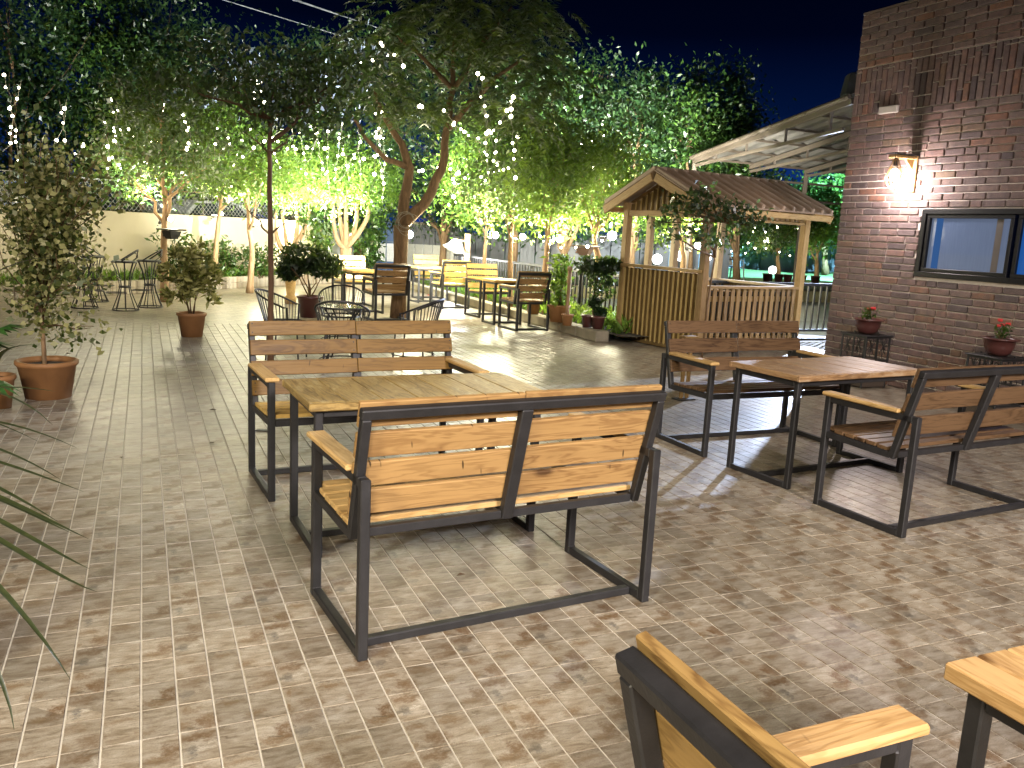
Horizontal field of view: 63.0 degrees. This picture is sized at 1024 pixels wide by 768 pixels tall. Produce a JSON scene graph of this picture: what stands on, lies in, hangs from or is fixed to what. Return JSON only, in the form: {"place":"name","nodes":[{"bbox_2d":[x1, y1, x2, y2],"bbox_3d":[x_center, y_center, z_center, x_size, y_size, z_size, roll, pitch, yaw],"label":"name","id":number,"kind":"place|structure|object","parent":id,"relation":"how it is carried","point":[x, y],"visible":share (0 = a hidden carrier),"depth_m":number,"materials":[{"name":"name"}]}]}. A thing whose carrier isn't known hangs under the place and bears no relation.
{"place":"outdoors","nodes":[
{"label":"outdoors","id":0,"kind":"place"},
{"bbox_2d":[0,0,908,247],"label":"sky","id":1,"kind":"structure","parent":0,"point":[806,50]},
{"bbox_2d":[443,234,470,277],"bbox_3d":[-1.335,-2.784,19.334,0.570,1.396,0.599,9,12,29],"label":"white floodlight","id":2,"kind":"object","parent":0,"point":[455,245],"visible":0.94,"depth_m":19.20,"materials":[{"name":"plastic"}]},
{"bbox_2d":[91,236,831,349],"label":"ground","id":3,"kind":"structure","parent":0,"point":[818,343],"depth_m":14.11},
{"bbox_2d":[514,285,830,301],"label":"retaining wall","id":4,"kind":"structure","parent":3,"relation":"on","point":[816,296],"depth_m":23.52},
{"bbox_2d":[0,276,1023,767],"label":"terrace floor","id":5,"kind":"structure","parent":0,"point":[194,628],"depth_m":3.61,"materials":[{"name":"tile"}]},
{"bbox_2d":[0,372,16,408],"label":"plant pot","id":6,"kind":"object","parent":5,"relation":"on","point":[9,378],"visible":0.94,"depth_m":6.22,"materials":[{"name":"ceramic"}]},
{"bbox_2d":[0,324,41,397],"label":"fan palm","id":7,"kind":"object","parent":6,"relation":"in","point":[7,328],"visible":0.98,"depth_m":5.69,"materials":[{"name":"green plant"}]},
{"bbox_2d":[14,355,78,400],"bbox_3d":[-3.715,-0.047,6.683,0.454,0.300,0.454,3,10,0],"label":"plant pot","id":8,"kind":"object","parent":5,"relation":"on","point":[56,373],"visible":0.96,"depth_m":6.55,"materials":[{"name":"ceramic"}]},
{"bbox_2d":[0,98,154,363],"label":"variegated tree","id":9,"kind":"object","parent":8,"relation":"in","point":[48,228],"visible":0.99,"depth_m":6.33,"materials":[{"name":"green plant"}]},
{"bbox_2d":[0,0,107,209],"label":"dense tree","id":10,"kind":"object","parent":5,"relation":"on","point":[24,40],"visible":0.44,"depth_m":18.16,"materials":[{"name":"green plant"}]},
{"bbox_2d":[69,249,103,308],"bbox_3d":[-6.577,-1.646,12.886,0.480,0.944,0.396,-1,11,-23],"label":"bar stool","id":11,"kind":"object","parent":5,"relation":"on","point":[84,290],"visible":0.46,"depth_m":12.88,"materials":[{"name":"black metal"}]},
{"bbox_2d":[0,0,177,211],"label":"dense tree","id":12,"kind":"object","parent":5,"relation":"on","point":[98,7],"visible":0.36,"depth_m":19.30,"materials":[{"name":"green plant"}]},
{"bbox_2d":[81,244,114,301],"bbox_3d":[-6.886,-1.839,13.864,0.480,0.944,0.396,1,10,-11],"label":"bar stool","id":13,"kind":"object","parent":5,"relation":"on","point":[100,257],"visible":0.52,"depth_m":13.84,"materials":[{"name":"black metal"}]},
{"bbox_2d":[106,249,139,310],"bbox_3d":[-5.973,-1.601,12.811,0.480,0.944,0.396,-2,11,-26],"label":"bar stool","id":14,"kind":"object","parent":5,"relation":"on","point":[124,261],"visible":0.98,"depth_m":12.77,"materials":[{"name":"black metal"}]},
{"bbox_2d":[49,0,242,211],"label":"dense tree","id":15,"kind":"object","parent":5,"relation":"on","point":[148,43],"visible":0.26,"depth_m":20.15,"materials":[{"name":"green plant"}]},
{"bbox_2d":[130,249,162,307],"bbox_3d":[-5.851,-1.704,13.410,0.480,0.944,0.396,1,10,-9],"label":"bar stool","id":16,"kind":"object","parent":5,"relation":"on","point":[160,252],"visible":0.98,"depth_m":13.38,"materials":[{"name":"black metal"}]},
{"bbox_2d":[62,32,263,301],"bbox_3d":[-5.891,-3.493,13.975,3.229,4.253,2.864,3,10,0],"label":"garden tree","id":17,"kind":"object","parent":5,"relation":"on","point":[168,160],"visible":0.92,"depth_m":13.64,"materials":[{"name":"green plant"}]},
{"bbox_2d":[0,205,353,282],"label":"boundary wall","id":18,"kind":"structure","parent":5,"relation":"on","point":[129,233],"depth_m":16.94,"materials":[{"name":"paint"}]},
{"bbox_2d":[0,168,342,220],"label":"chain link fence","id":19,"kind":"object","parent":18,"relation":"on","point":[118,207],"visible":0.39,"depth_m":17.81,"materials":[{"name":"metal"}]},
{"bbox_2d":[0,274,380,300],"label":"planter","id":20,"kind":"object","parent":5,"relation":"on","point":[233,282],"visible":0.28,"depth_m":16.27,"materials":[{"name":"concrete"}]},
{"bbox_2d":[145,230,197,273],"bbox_3d":[-6.659,-2.669,16.881,1.038,1.148,1.015,8,11,25],"label":"planter shrub","id":21,"kind":"object","parent":20,"relation":"in","point":[173,261],"visible":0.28,"depth_m":16.84,"materials":[{"name":"green plant"}]},
{"bbox_2d":[0,264,359,283],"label":"planter grass","id":22,"kind":"structure","parent":20,"relation":"in","point":[136,273],"depth_m":15.86,"materials":[{"name":"green plant"}]},
{"bbox_2d":[197,234,249,276],"bbox_3d":[-6.259,-2.814,18.288,1.184,0.996,1.020,10,12,33],"label":"planter shrub","id":23,"kind":"object","parent":20,"relation":"in","point":[224,257],"visible":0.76,"depth_m":18.24,"materials":[{"name":"green plant"}]},
{"bbox_2d":[155,87,294,263],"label":"garden tree","id":24,"kind":"object","parent":20,"relation":"in","point":[216,237],"visible":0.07,"depth_m":17.08,"materials":[{"name":"green plant"}]},
{"bbox_2d":[238,242,280,278],"bbox_3d":[-5.496,-2.743,18.552,0.986,0.836,1.113,11,13,37],"label":"planter shrub","id":25,"kind":"object","parent":20,"relation":"in","point":[260,268],"visible":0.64,"depth_m":18.44,"materials":[{"name":"green plant"}]},
{"bbox_2d":[240,125,359,254],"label":"garden tree","id":26,"kind":"object","parent":20,"relation":"in","point":[295,199],"visible":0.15,"depth_m":20.03,"materials":[{"name":"green plant"}]},
{"bbox_2d":[296,205,338,266],"bbox_3d":[-4.679,-3.468,20.109,1.131,1.734,1.226,3,10,0],"label":"planter shrub","id":27,"kind":"object","parent":20,"relation":"in","point":[318,236],"visible":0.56,"depth_m":20.11,"materials":[{"name":"green plant"}]},
{"bbox_2d":[348,207,391,268],"bbox_3d":[-3.712,-3.743,21.771,1.120,1.777,1.260,3,10,0],"label":"planter shrub","id":28,"kind":"object","parent":20,"relation":"in","point":[371,254],"visible":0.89,"depth_m":21.56,"materials":[{"name":"green plant"}]},
{"bbox_2d":[176,311,206,336],"bbox_3d":[-4.008,-0.747,10.451,0.360,0.300,0.360,3,10,0],"label":"plant pot","id":29,"kind":"object","parent":5,"relation":"on","point":[191,325],"visible":0.95,"depth_m":10.34,"materials":[{"name":"ceramic"}]},
{"bbox_2d":[154,235,226,313],"bbox_3d":[-3.984,-1.352,10.353,0.789,0.990,0.851,-6,14,-42],"label":"croton bush","id":30,"kind":"object","parent":29,"relation":"in","point":[193,278],"visible":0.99,"depth_m":10.23,"materials":[{"name":"green plant"}]},
{"bbox_2d":[124,0,289,219],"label":"dense tree","id":31,"kind":"object","parent":5,"relation":"on","point":[227,73],"visible":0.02,"depth_m":21.91,"materials":[{"name":"green plant"}]},
{"bbox_2d":[171,89,324,292],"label":"garden tree","id":32,"kind":"object","parent":5,"relation":"on","point":[278,172],"visible":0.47,"depth_m":16.26,"materials":[{"name":"green plant"}]},
{"bbox_2d":[139,20,400,360],"bbox_3d":[-2.373,-1.884,8.361,2.442,3.444,1.598,3,10,0],"label":"thin tree","id":33,"kind":"object","parent":5,"relation":"on","point":[293,89],"visible":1,"depth_m":8.11,"materials":[{"name":"green plant"}]},
{"bbox_2d":[254,288,306,359],"bbox_3d":[-2.497,-0.649,9.073,0.576,0.752,0.555,3,10,0],"label":"wire chair","id":34,"kind":"object","parent":5,"relation":"on","point":[262,309],"visible":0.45,"depth_m":9.09,"materials":[{"name":"black metal"}]},
{"bbox_2d":[284,270,296,303],"bbox_3d":[-4.021,-1.758,15.167,0.240,0.600,0.234,3,10,0],"label":"clay urn","id":35,"kind":"object","parent":5,"relation":"on","point":[290,289],"visible":0.53,"depth_m":15.11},
{"bbox_2d":[296,294,322,317],"bbox_3d":[-3.201,-1.231,13.222,0.414,0.340,0.414,3,10,0],"label":"plant pot","id":36,"kind":"object","parent":5,"relation":"on","point":[307,304],"visible":0.86,"depth_m":13.08,"materials":[{"name":"ceramic"}]},
{"bbox_2d":[274,240,346,296],"bbox_3d":[-3.174,-1.808,13.123,1.146,0.932,0.747,3,10,0],"label":"glossy bush","id":37,"kind":"object","parent":36,"relation":"in","point":[312,263],"visible":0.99,"depth_m":12.99,"materials":[{"name":"green plant"}]},
{"bbox_2d":[235,7,384,220],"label":"dense tree","id":38,"kind":"object","parent":5,"relation":"on","point":[316,40],"visible":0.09,"depth_m":22.41,"materials":[{"name":"green plant"}]},
{"bbox_2d":[318,284,364,338],"bbox_3d":[-2.050,-0.801,10.034,0.555,0.752,0.577,1,10,-10],"label":"wire chair","id":39,"kind":"object","parent":5,"relation":"on","point":[342,285],"visible":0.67,"depth_m":10.15,"materials":[{"name":"black metal"}]},
{"bbox_2d":[314,300,370,358],"bbox_3d":[-1.714,-0.493,8.436,0.555,0.752,0.577,2,10,-4],"label":"wire chair","id":40,"kind":"object","parent":5,"relation":"on","point":[318,314],"visible":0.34,"depth_m":8.23,"materials":[{"name":"black metal"}]},
{"bbox_2d":[318,304,367,358],"bbox_3d":[-1.854,-0.555,9.165,0.542,0.606,0.541,3,10,0],"label":"bistro table","id":41,"kind":"object","parent":5,"relation":"on","point":[344,307],"visible":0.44,"depth_m":9.02,"materials":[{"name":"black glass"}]},
{"bbox_2d":[331,255,371,306],"bbox_3d":[-2.929,-1.897,15.377,0.655,0.907,0.625,-3,12,-29],"label":"bench chair","id":42,"kind":"object","parent":5,"relation":"on","point":[351,263],"visible":0.37,"depth_m":15.50,"materials":[{"name":"wood"}]},
{"bbox_2d":[277,123,426,286],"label":"garden tree","id":43,"kind":"object","parent":5,"relation":"on","point":[346,242],"visible":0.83,"depth_m":19.25,"materials":[{"name":"green plant"}]},
{"bbox_2d":[343,269,384,313],"bbox_3d":[-2.548,-1.593,14.333,0.620,0.720,0.598,-3,12,-29],"label":"table","id":44,"kind":"object","parent":5,"relation":"on","point":[353,272],"visible":0.54,"depth_m":14.23,"materials":[{"name":"yellow wood"}]},
{"bbox_2d":[247,320,489,501],"bbox_3d":[-0.856,0.107,4.930,1.291,0.910,0.625,-2,12,-27],"label":"bench","id":45,"kind":"object","parent":5,"relation":"on","point":[268,383],"visible":0.71,"depth_m":4.96,"materials":[{"name":"wood"}]},
{"bbox_2d":[360,221,394,269],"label":"gate","id":46,"kind":"structure","parent":5,"relation":"on","point":[388,250],"depth_m":25.66,"materials":[{"name":"metal"}]},
{"bbox_2d":[362,263,410,320],"bbox_3d":[-2.013,-1.483,13.347,0.615,0.910,0.625,-3,12,-29],"label":"bench chair","id":47,"kind":"object","parent":5,"relation":"on","point":[376,290],"visible":0.92,"depth_m":13.15,"materials":[{"name":"wood"}]},
{"bbox_2d":[282,372,541,557],"bbox_3d":[-0.486,0.363,4.153,1.178,0.721,0.599,-2,11,-26],"label":"table","id":48,"kind":"object","parent":5,"relation":"on","point":[318,399],"visible":0.7,"depth_m":4.07,"materials":[{"name":"wood"}]},
{"bbox_2d":[391,298,444,356],"bbox_3d":[-1.026,-0.577,9.093,0.576,0.752,0.555,5,10,11],"label":"wire chair","id":49,"kind":"object","parent":5,"relation":"on","point":[428,305],"visible":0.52,"depth_m":8.94,"materials":[{"name":"black metal"}]},
{"bbox_2d":[409,265,441,302],"bbox_3d":[-1.753,-2.026,16.935,0.600,0.721,0.598,-3,12,-29],"label":"table","id":50,"kind":"object","parent":5,"relation":"on","point":[425,268],"visible":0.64,"depth_m":16.68,"materials":[{"name":"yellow wood"}]},
{"bbox_2d":[412,255,448,299],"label":"bench chair","id":51,"kind":"object","parent":5,"relation":"on","point":[424,272],"visible":0.59,"depth_m":17.78,"materials":[{"name":"wood"}]},
{"bbox_2d":[429,260,470,308],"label":"bench chair","id":52,"kind":"object","parent":5,"relation":"on","point":[442,282],"visible":0.78,"depth_m":15.78,"materials":[{"name":"wood"}]},
{"bbox_2d":[300,0,600,318],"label":"feathery tree","id":53,"kind":"object","parent":5,"relation":"on","point":[491,30],"visible":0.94,"depth_m":12.94,"materials":[{"name":"green plant"}]},
{"bbox_2d":[464,263,507,317],"bbox_3d":[-0.429,-1.649,14.713,0.635,0.906,0.625,-3,12,-29],"label":"bench chair","id":54,"kind":"object","parent":5,"relation":"on","point":[469,285],"visible":0.76,"depth_m":14.78,"materials":[{"name":"wood"}]},
{"bbox_2d":[306,384,666,661],"bbox_3d":[-0.104,0.428,3.358,1.291,0.917,0.625,-3,12,-29],"label":"bench","id":55,"kind":"object","parent":5,"relation":"on","point":[360,498],"visible":1,"depth_m":3.12,"materials":[{"name":"wood"}]},
{"bbox_2d":[481,278,522,324],"bbox_3d":[-0.160,-1.351,13.670,0.580,0.720,0.498,-3,12,-29],"label":"table","id":56,"kind":"object","parent":5,"relation":"on","point":[495,281],"visible":0.86,"depth_m":13.61,"materials":[{"name":"yellow wood"}]},
{"bbox_2d":[410,281,608,341],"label":"kerb","id":57,"kind":"structure","parent":5,"relation":"on","point":[590,334],"depth_m":13.75,"materials":[{"name":"concrete"}]},
{"bbox_2d":[547,304,570,321],"bbox_3d":[0.723,-1.099,12.956,0.364,0.260,0.364,3,10,0],"label":"plant pot","id":58,"kind":"object","parent":57,"relation":"on","point":[556,312],"visible":0.78,"depth_m":12.83,"materials":[{"name":"ceramic"}]},
{"bbox_2d":[540,253,576,306],"bbox_3d":[0.738,-1.601,12.874,0.577,0.840,0.551,9,12,31],"label":"leafy plant","id":59,"kind":"object","parent":58,"relation":"on","point":[560,274],"visible":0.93,"depth_m":12.81,"materials":[{"name":"green plant"}]},
{"bbox_2d":[498,271,551,330],"bbox_3d":[0.191,-1.317,13.042,0.615,0.913,0.625,-3,12,-29],"label":"bench chair","id":60,"kind":"object","parent":5,"relation":"on","point":[519,297],"visible":0.95,"depth_m":12.87,"materials":[{"name":"wood"}]},
{"bbox_2d":[646,180,774,356],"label":"thin sapling","id":61,"kind":"object","parent":5,"relation":"on","point":[715,217],"visible":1,"depth_m":10.23,"materials":[{"name":"green plant"}]},
{"bbox_2d":[603,166,833,347],"bbox_3d":[2.904,-1.799,12.113,2.520,2.445,2.081,-4,12,-32],"label":"gazebo","id":62,"kind":"object","parent":5,"relation":"on","point":[650,301],"visible":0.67,"depth_m":11.68,"materials":[{"name":"wood"}]},
{"bbox_2d":[655,320,843,456],"bbox_3d":[1.810,0.000,6.288,1.291,0.901,0.625,-2,11,-24],"label":"bench","id":63,"kind":"object","parent":5,"relation":"on","point":[674,358],"visible":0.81,"depth_m":6.29,"materials":[{"name":"wood"}]},
{"bbox_2d":[615,631,929,767],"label":"bench","id":64,"kind":"object","parent":5,"relation":"on","point":[679,713],"visible":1,"depth_m":1.20,"materials":[{"name":"wood"}]},
{"bbox_2d":[726,356,917,488],"bbox_3d":[2.076,0.229,5.609,1.178,0.721,0.600,-3,12,-29],"label":"table","id":65,"kind":"object","parent":5,"relation":"on","point":[798,374],"visible":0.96,"depth_m":5.46,"materials":[{"name":"wood"}]},
{"bbox_2d":[839,330,893,388],"bbox_3d":[3.901,-0.280,9.268,0.390,0.595,0.390,-2,11,-24],"label":"plant stand","id":66,"kind":"object","parent":5,"relation":"on","point":[877,336],"visible":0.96,"depth_m":9.16,"materials":[{"name":"black metal"}]},
{"bbox_2d":[852,317,884,333],"bbox_3d":[3.919,-0.638,9.203,0.344,0.165,0.344,3,10,0],"label":"plant pot","id":67,"kind":"object","parent":66,"relation":"on","point":[866,326],"visible":0.96,"depth_m":9.11,"materials":[{"name":"ceramic"}]},
{"bbox_2d":[813,364,1023,537],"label":"bench","id":68,"kind":"object","parent":5,"relation":"on","point":[905,429],"visible":1,"depth_m":4.62,"materials":[{"name":"wood"}]},
{"bbox_2d":[944,645,1023,767],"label":"table","id":69,"kind":"object","parent":5,"relation":"on","point":[991,684],"visible":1,"depth_m":1.57,"materials":[{"name":"brown wood"}]},
{"bbox_2d":[965,351,1023,411],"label":"plant stand","id":70,"kind":"object","parent":5,"relation":"on","point":[985,356],"visible":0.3,"depth_m":7.75,"materials":[{"name":"black metal"}]},
{"bbox_2d":[979,336,1021,356],"bbox_3d":[4.544,-0.350,7.792,0.344,0.165,0.344,3,10,0],"label":"plant pot","id":71,"kind":"object","parent":70,"relation":"on","point":[995,346],"visible":0.98,"depth_m":7.70,"materials":[{"name":"ceramic"}]},
{"bbox_2d":[990,318,1013,338],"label":"flower","id":72,"kind":"object","parent":71,"relation":"on","point":[1004,329],"visible":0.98,"depth_m":7.76,"materials":[{"name":"green plant"}]},
{"bbox_2d":[411,279,648,336],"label":"planting bed soil","id":73,"kind":"structure","parent":0,"point":[605,327],"depth_m":12.23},
{"bbox_2d":[411,87,546,299],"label":"garden tree","id":74,"kind":"object","parent":73,"relation":"on","point":[466,147],"visible":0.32,"depth_m":15.90,"materials":[{"name":"green plant"}]},
{"bbox_2d":[444,89,578,306],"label":"garden tree","id":75,"kind":"object","parent":73,"relation":"on","point":[506,205],"visible":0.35,"depth_m":14.51,"materials":[{"name":"green plant"}]},
{"bbox_2d":[420,275,632,337],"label":"bed grass","id":76,"kind":"structure","parent":73,"relation":"on","point":[613,323],"depth_m":13.68,"materials":[{"name":"green plant"}]},
{"bbox_2d":[453,254,618,310],"bbox_3d":[0.279,-2.012,16.723,0.066,0.812,8.646,-2,11,-24],"label":"railing","id":77,"kind":"object","parent":73,"relation":"on","point":[532,268],"visible":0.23,"depth_m":16.15,"materials":[{"name":"black metal"}]},
{"bbox_2d":[468,98,632,313],"bbox_3d":[0.590,-2.924,14.011,2.685,3.779,2.543,-6,13,-40],"label":"garden tree","id":78,"kind":"object","parent":73,"relation":"on","point":[541,163],"visible":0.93,"depth_m":13.73,"materials":[{"name":"green plant"}]},
{"bbox_2d":[573,255,622,326],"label":"sapling","id":79,"kind":"object","parent":73,"relation":"on","point":[606,267],"visible":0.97,"depth_m":12.26,"materials":[{"name":"green plant"}]},
{"bbox_2d":[423,251,833,289],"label":"lawn","id":80,"kind":"structure","parent":0,"point":[753,275],"depth_m":31.57,"materials":[{"name":"green plant"}]},
{"bbox_2d":[137,199,251,217],"bbox_3d":[-8.285,-4.080,21.864,1.740,1.458,4.300,8,11,24],"label":"parked car","id":81,"kind":"object","parent":80,"relation":"on","point":[195,210],"visible":0.02,"depth_m":21.03,"materials":[{"name":"paint"}]},
{"bbox_2d":[278,1,448,267],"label":"dense tree","id":82,"kind":"object","parent":80,"relation":"on","point":[354,135],"visible":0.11,"depth_m":23.03,"materials":[{"name":"green plant"}]},
{"bbox_2d":[350,10,518,275],"bbox_3d":[-1.481,-6.401,22.275,5.730,7.443,4.616,3,10,0],"label":"dense tree","id":83,"kind":"object","parent":80,"relation":"on","point":[443,236],"visible":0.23,"depth_m":21.98,"materials":[{"name":"green plant"}]},
{"bbox_2d":[407,221,463,277],"bbox_3d":[-2.263,-3.957,24.252,1.924,1.850,0.113,8,11,26],"label":"sheet fence","id":84,"kind":"object","parent":80,"relation":"on","point":[421,244],"visible":0.3,"depth_m":24.33,"materials":[{"name":"metal"}]},
{"bbox_2d":[429,29,629,278],"bbox_3d":[0.524,-5.684,20.834,4.646,6.755,3.963,13,14,43],"label":"dense tree","id":85,"kind":"object","parent":80,"relation":"on","point":[515,245],"visible":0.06,"depth_m":19.87,"materials":[{"name":"green plant"}]},
{"bbox_2d":[488,37,642,294],"bbox_3d":[1.468,-5.181,20.108,4.095,6.129,4.028,3,10,0],"label":"dense tree","id":86,"kind":"object","parent":80,"relation":"on","point":[564,250],"visible":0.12,"depth_m":19.36,"materials":[{"name":"green plant"}]},
{"bbox_2d":[526,108,664,296],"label":"garden tree","id":87,"kind":"object","parent":80,"relation":"on","point":[605,195],"visible":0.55,"depth_m":14.19,"materials":[{"name":"green plant"}]},
{"bbox_2d":[463,232,730,285],"bbox_3d":[2.307,-3.611,24.470,7.876,1.555,0.080,5,10,11],"label":"garden fence","id":88,"kind":"object","parent":80,"relation":"on","point":[527,254],"visible":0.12,"depth_m":24.59,"materials":[{"name":"metal"}]},
{"bbox_2d":[557,41,709,267],"bbox_3d":[2.732,-4.859,19.768,4.153,5.745,4.392,3,10,0],"label":"dense tree","id":89,"kind":"object","parent":80,"relation":"on","point":[635,91],"visible":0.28,"depth_m":18.87,"materials":[{"name":"green plant"}]},
{"bbox_2d":[619,145,737,271],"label":"garden tree","id":90,"kind":"object","parent":80,"relation":"on","point":[683,256],"visible":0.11,"depth_m":15.27,"materials":[{"name":"green plant"}]},
{"bbox_2d":[740,172,820,273],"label":"lawn tree","id":91,"kind":"object","parent":80,"relation":"on","point":[774,242],"visible":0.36,"depth_m":29.07,"materials":[{"name":"green plant"}]},
{"bbox_2d":[780,175,844,280],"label":"lawn tree","id":92,"kind":"object","parent":80,"relation":"on","point":[825,229],"visible":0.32,"depth_m":29.11,"materials":[{"name":"green plant"}]},
{"bbox_2d":[786,170,844,274],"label":"tall tree","id":93,"kind":"object","parent":80,"relation":"on","point":[832,179],"visible":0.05,"depth_m":36.49,"materials":[{"name":"green plant"}]},
{"bbox_2d":[672,335,698,400],"bbox_3d":[1.649,-0.153,7.902,0.200,0.610,0.120,-3,12,-28],"label":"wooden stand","id":94,"kind":"object","parent":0,"point":[686,397],"visible":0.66,"depth_m":7.91,"materials":[{"name":"brown wood"}]},
{"bbox_2d":[575,298,829,320],"bbox_3d":[5.042,-1.740,19.455,11.100,0.001,4.800,-2,11,-24],"label":"tiled strip","id":95,"kind":"object","parent":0,"point":[814,312],"depth_m":19.92,"materials":[{"name":"tile"}]},
{"bbox_2d":[618,39,753,272],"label":"dense tree","id":96,"kind":"object","parent":95,"relation":"on","point":[695,138],"visible":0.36,"depth_m":19.09,"materials":[{"name":"green plant"}]},
{"bbox_2d":[679,48,823,279],"bbox_3d":[5.980,-5.248,21.310,4.461,6.285,3.627,0,11,-14],"label":"dense tree","id":97,"kind":"object","parent":95,"relation":"on","point":[734,80],"visible":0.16,"depth_m":20.59,"materials":[{"name":"green plant"}]},
{"bbox_2d":[685,93,854,285],"bbox_3d":[8.846,-3.412,18.291,9.233,4.122,4.732,-2,11,-24],"label":"canopy","id":98,"kind":"object","parent":95,"relation":"on","point":[812,140],"visible":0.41,"depth_m":17.19,"materials":[{"name":"metal"}]},
{"bbox_2d":[840,71,857,96],"bbox_3d":[5.985,-5.133,14.322,0.591,0.455,0.591,13,14,43],"label":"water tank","id":99,"kind":"object","parent":98,"relation":"on","point":[849,85],"visible":0.16,"depth_m":14.19,"materials":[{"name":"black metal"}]},
{"bbox_2d":[668,241,836,271],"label":"garden wall","id":100,"kind":"structure","parent":0,"point":[786,264],"depth_m":40.08,"materials":[{"name":"green stone"}]},
{"bbox_2d":[798,321,827,337],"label":"garden path","id":101,"kind":"structure","parent":0,"point":[818,334],"depth_m":15.12,"materials":[{"name":"concrete"}]},
{"bbox_2d":[709,280,832,331],"bbox_3d":[4.754,-1.219,13.815,5.196,0.902,0.066,-2,11,-24],"label":"railing","id":102,"kind":"object","parent":101,"relation":"on","point":[821,285],"visible":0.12,"depth_m":13.90,"materials":[{"name":"black metal"}]},
{"bbox_2d":[824,0,1023,406],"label":"brick building","id":103,"kind":"structure","parent":0,"point":[931,268],"depth_m":8.74,"materials":[{"name":"brick"}]},
{"bbox_2d":[884,152,919,192],"bbox_3d":[4.154,-2.257,8.920,0.373,0.392,0.196,-2,11,-24],"label":"wall lamp","id":104,"kind":"object","parent":103,"relation":"attached to","point":[911,160],"visible":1,"depth_m":8.91,"materials":[{"name":"black metal"}]},
{"bbox_2d":[913,208,1023,284],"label":"window","id":105,"kind":"structure","parent":103,"relation":"in","point":[958,244],"depth_m":8.40,"materials":[{"name":"glass"}]},
{"bbox_3d":[-1.994,0.809,2.401,0.364,0.320,0.364,3,10,0],"label":"plant pot","id":106,"kind":"object","parent":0,"visible":0},
{"bbox_2d":[0,257,96,727],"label":"strap palm","id":107,"kind":"object","parent":106,"relation":"in","point":[6,595],"visible":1,"depth_m":2.14,"materials":[{"name":"green plant"}]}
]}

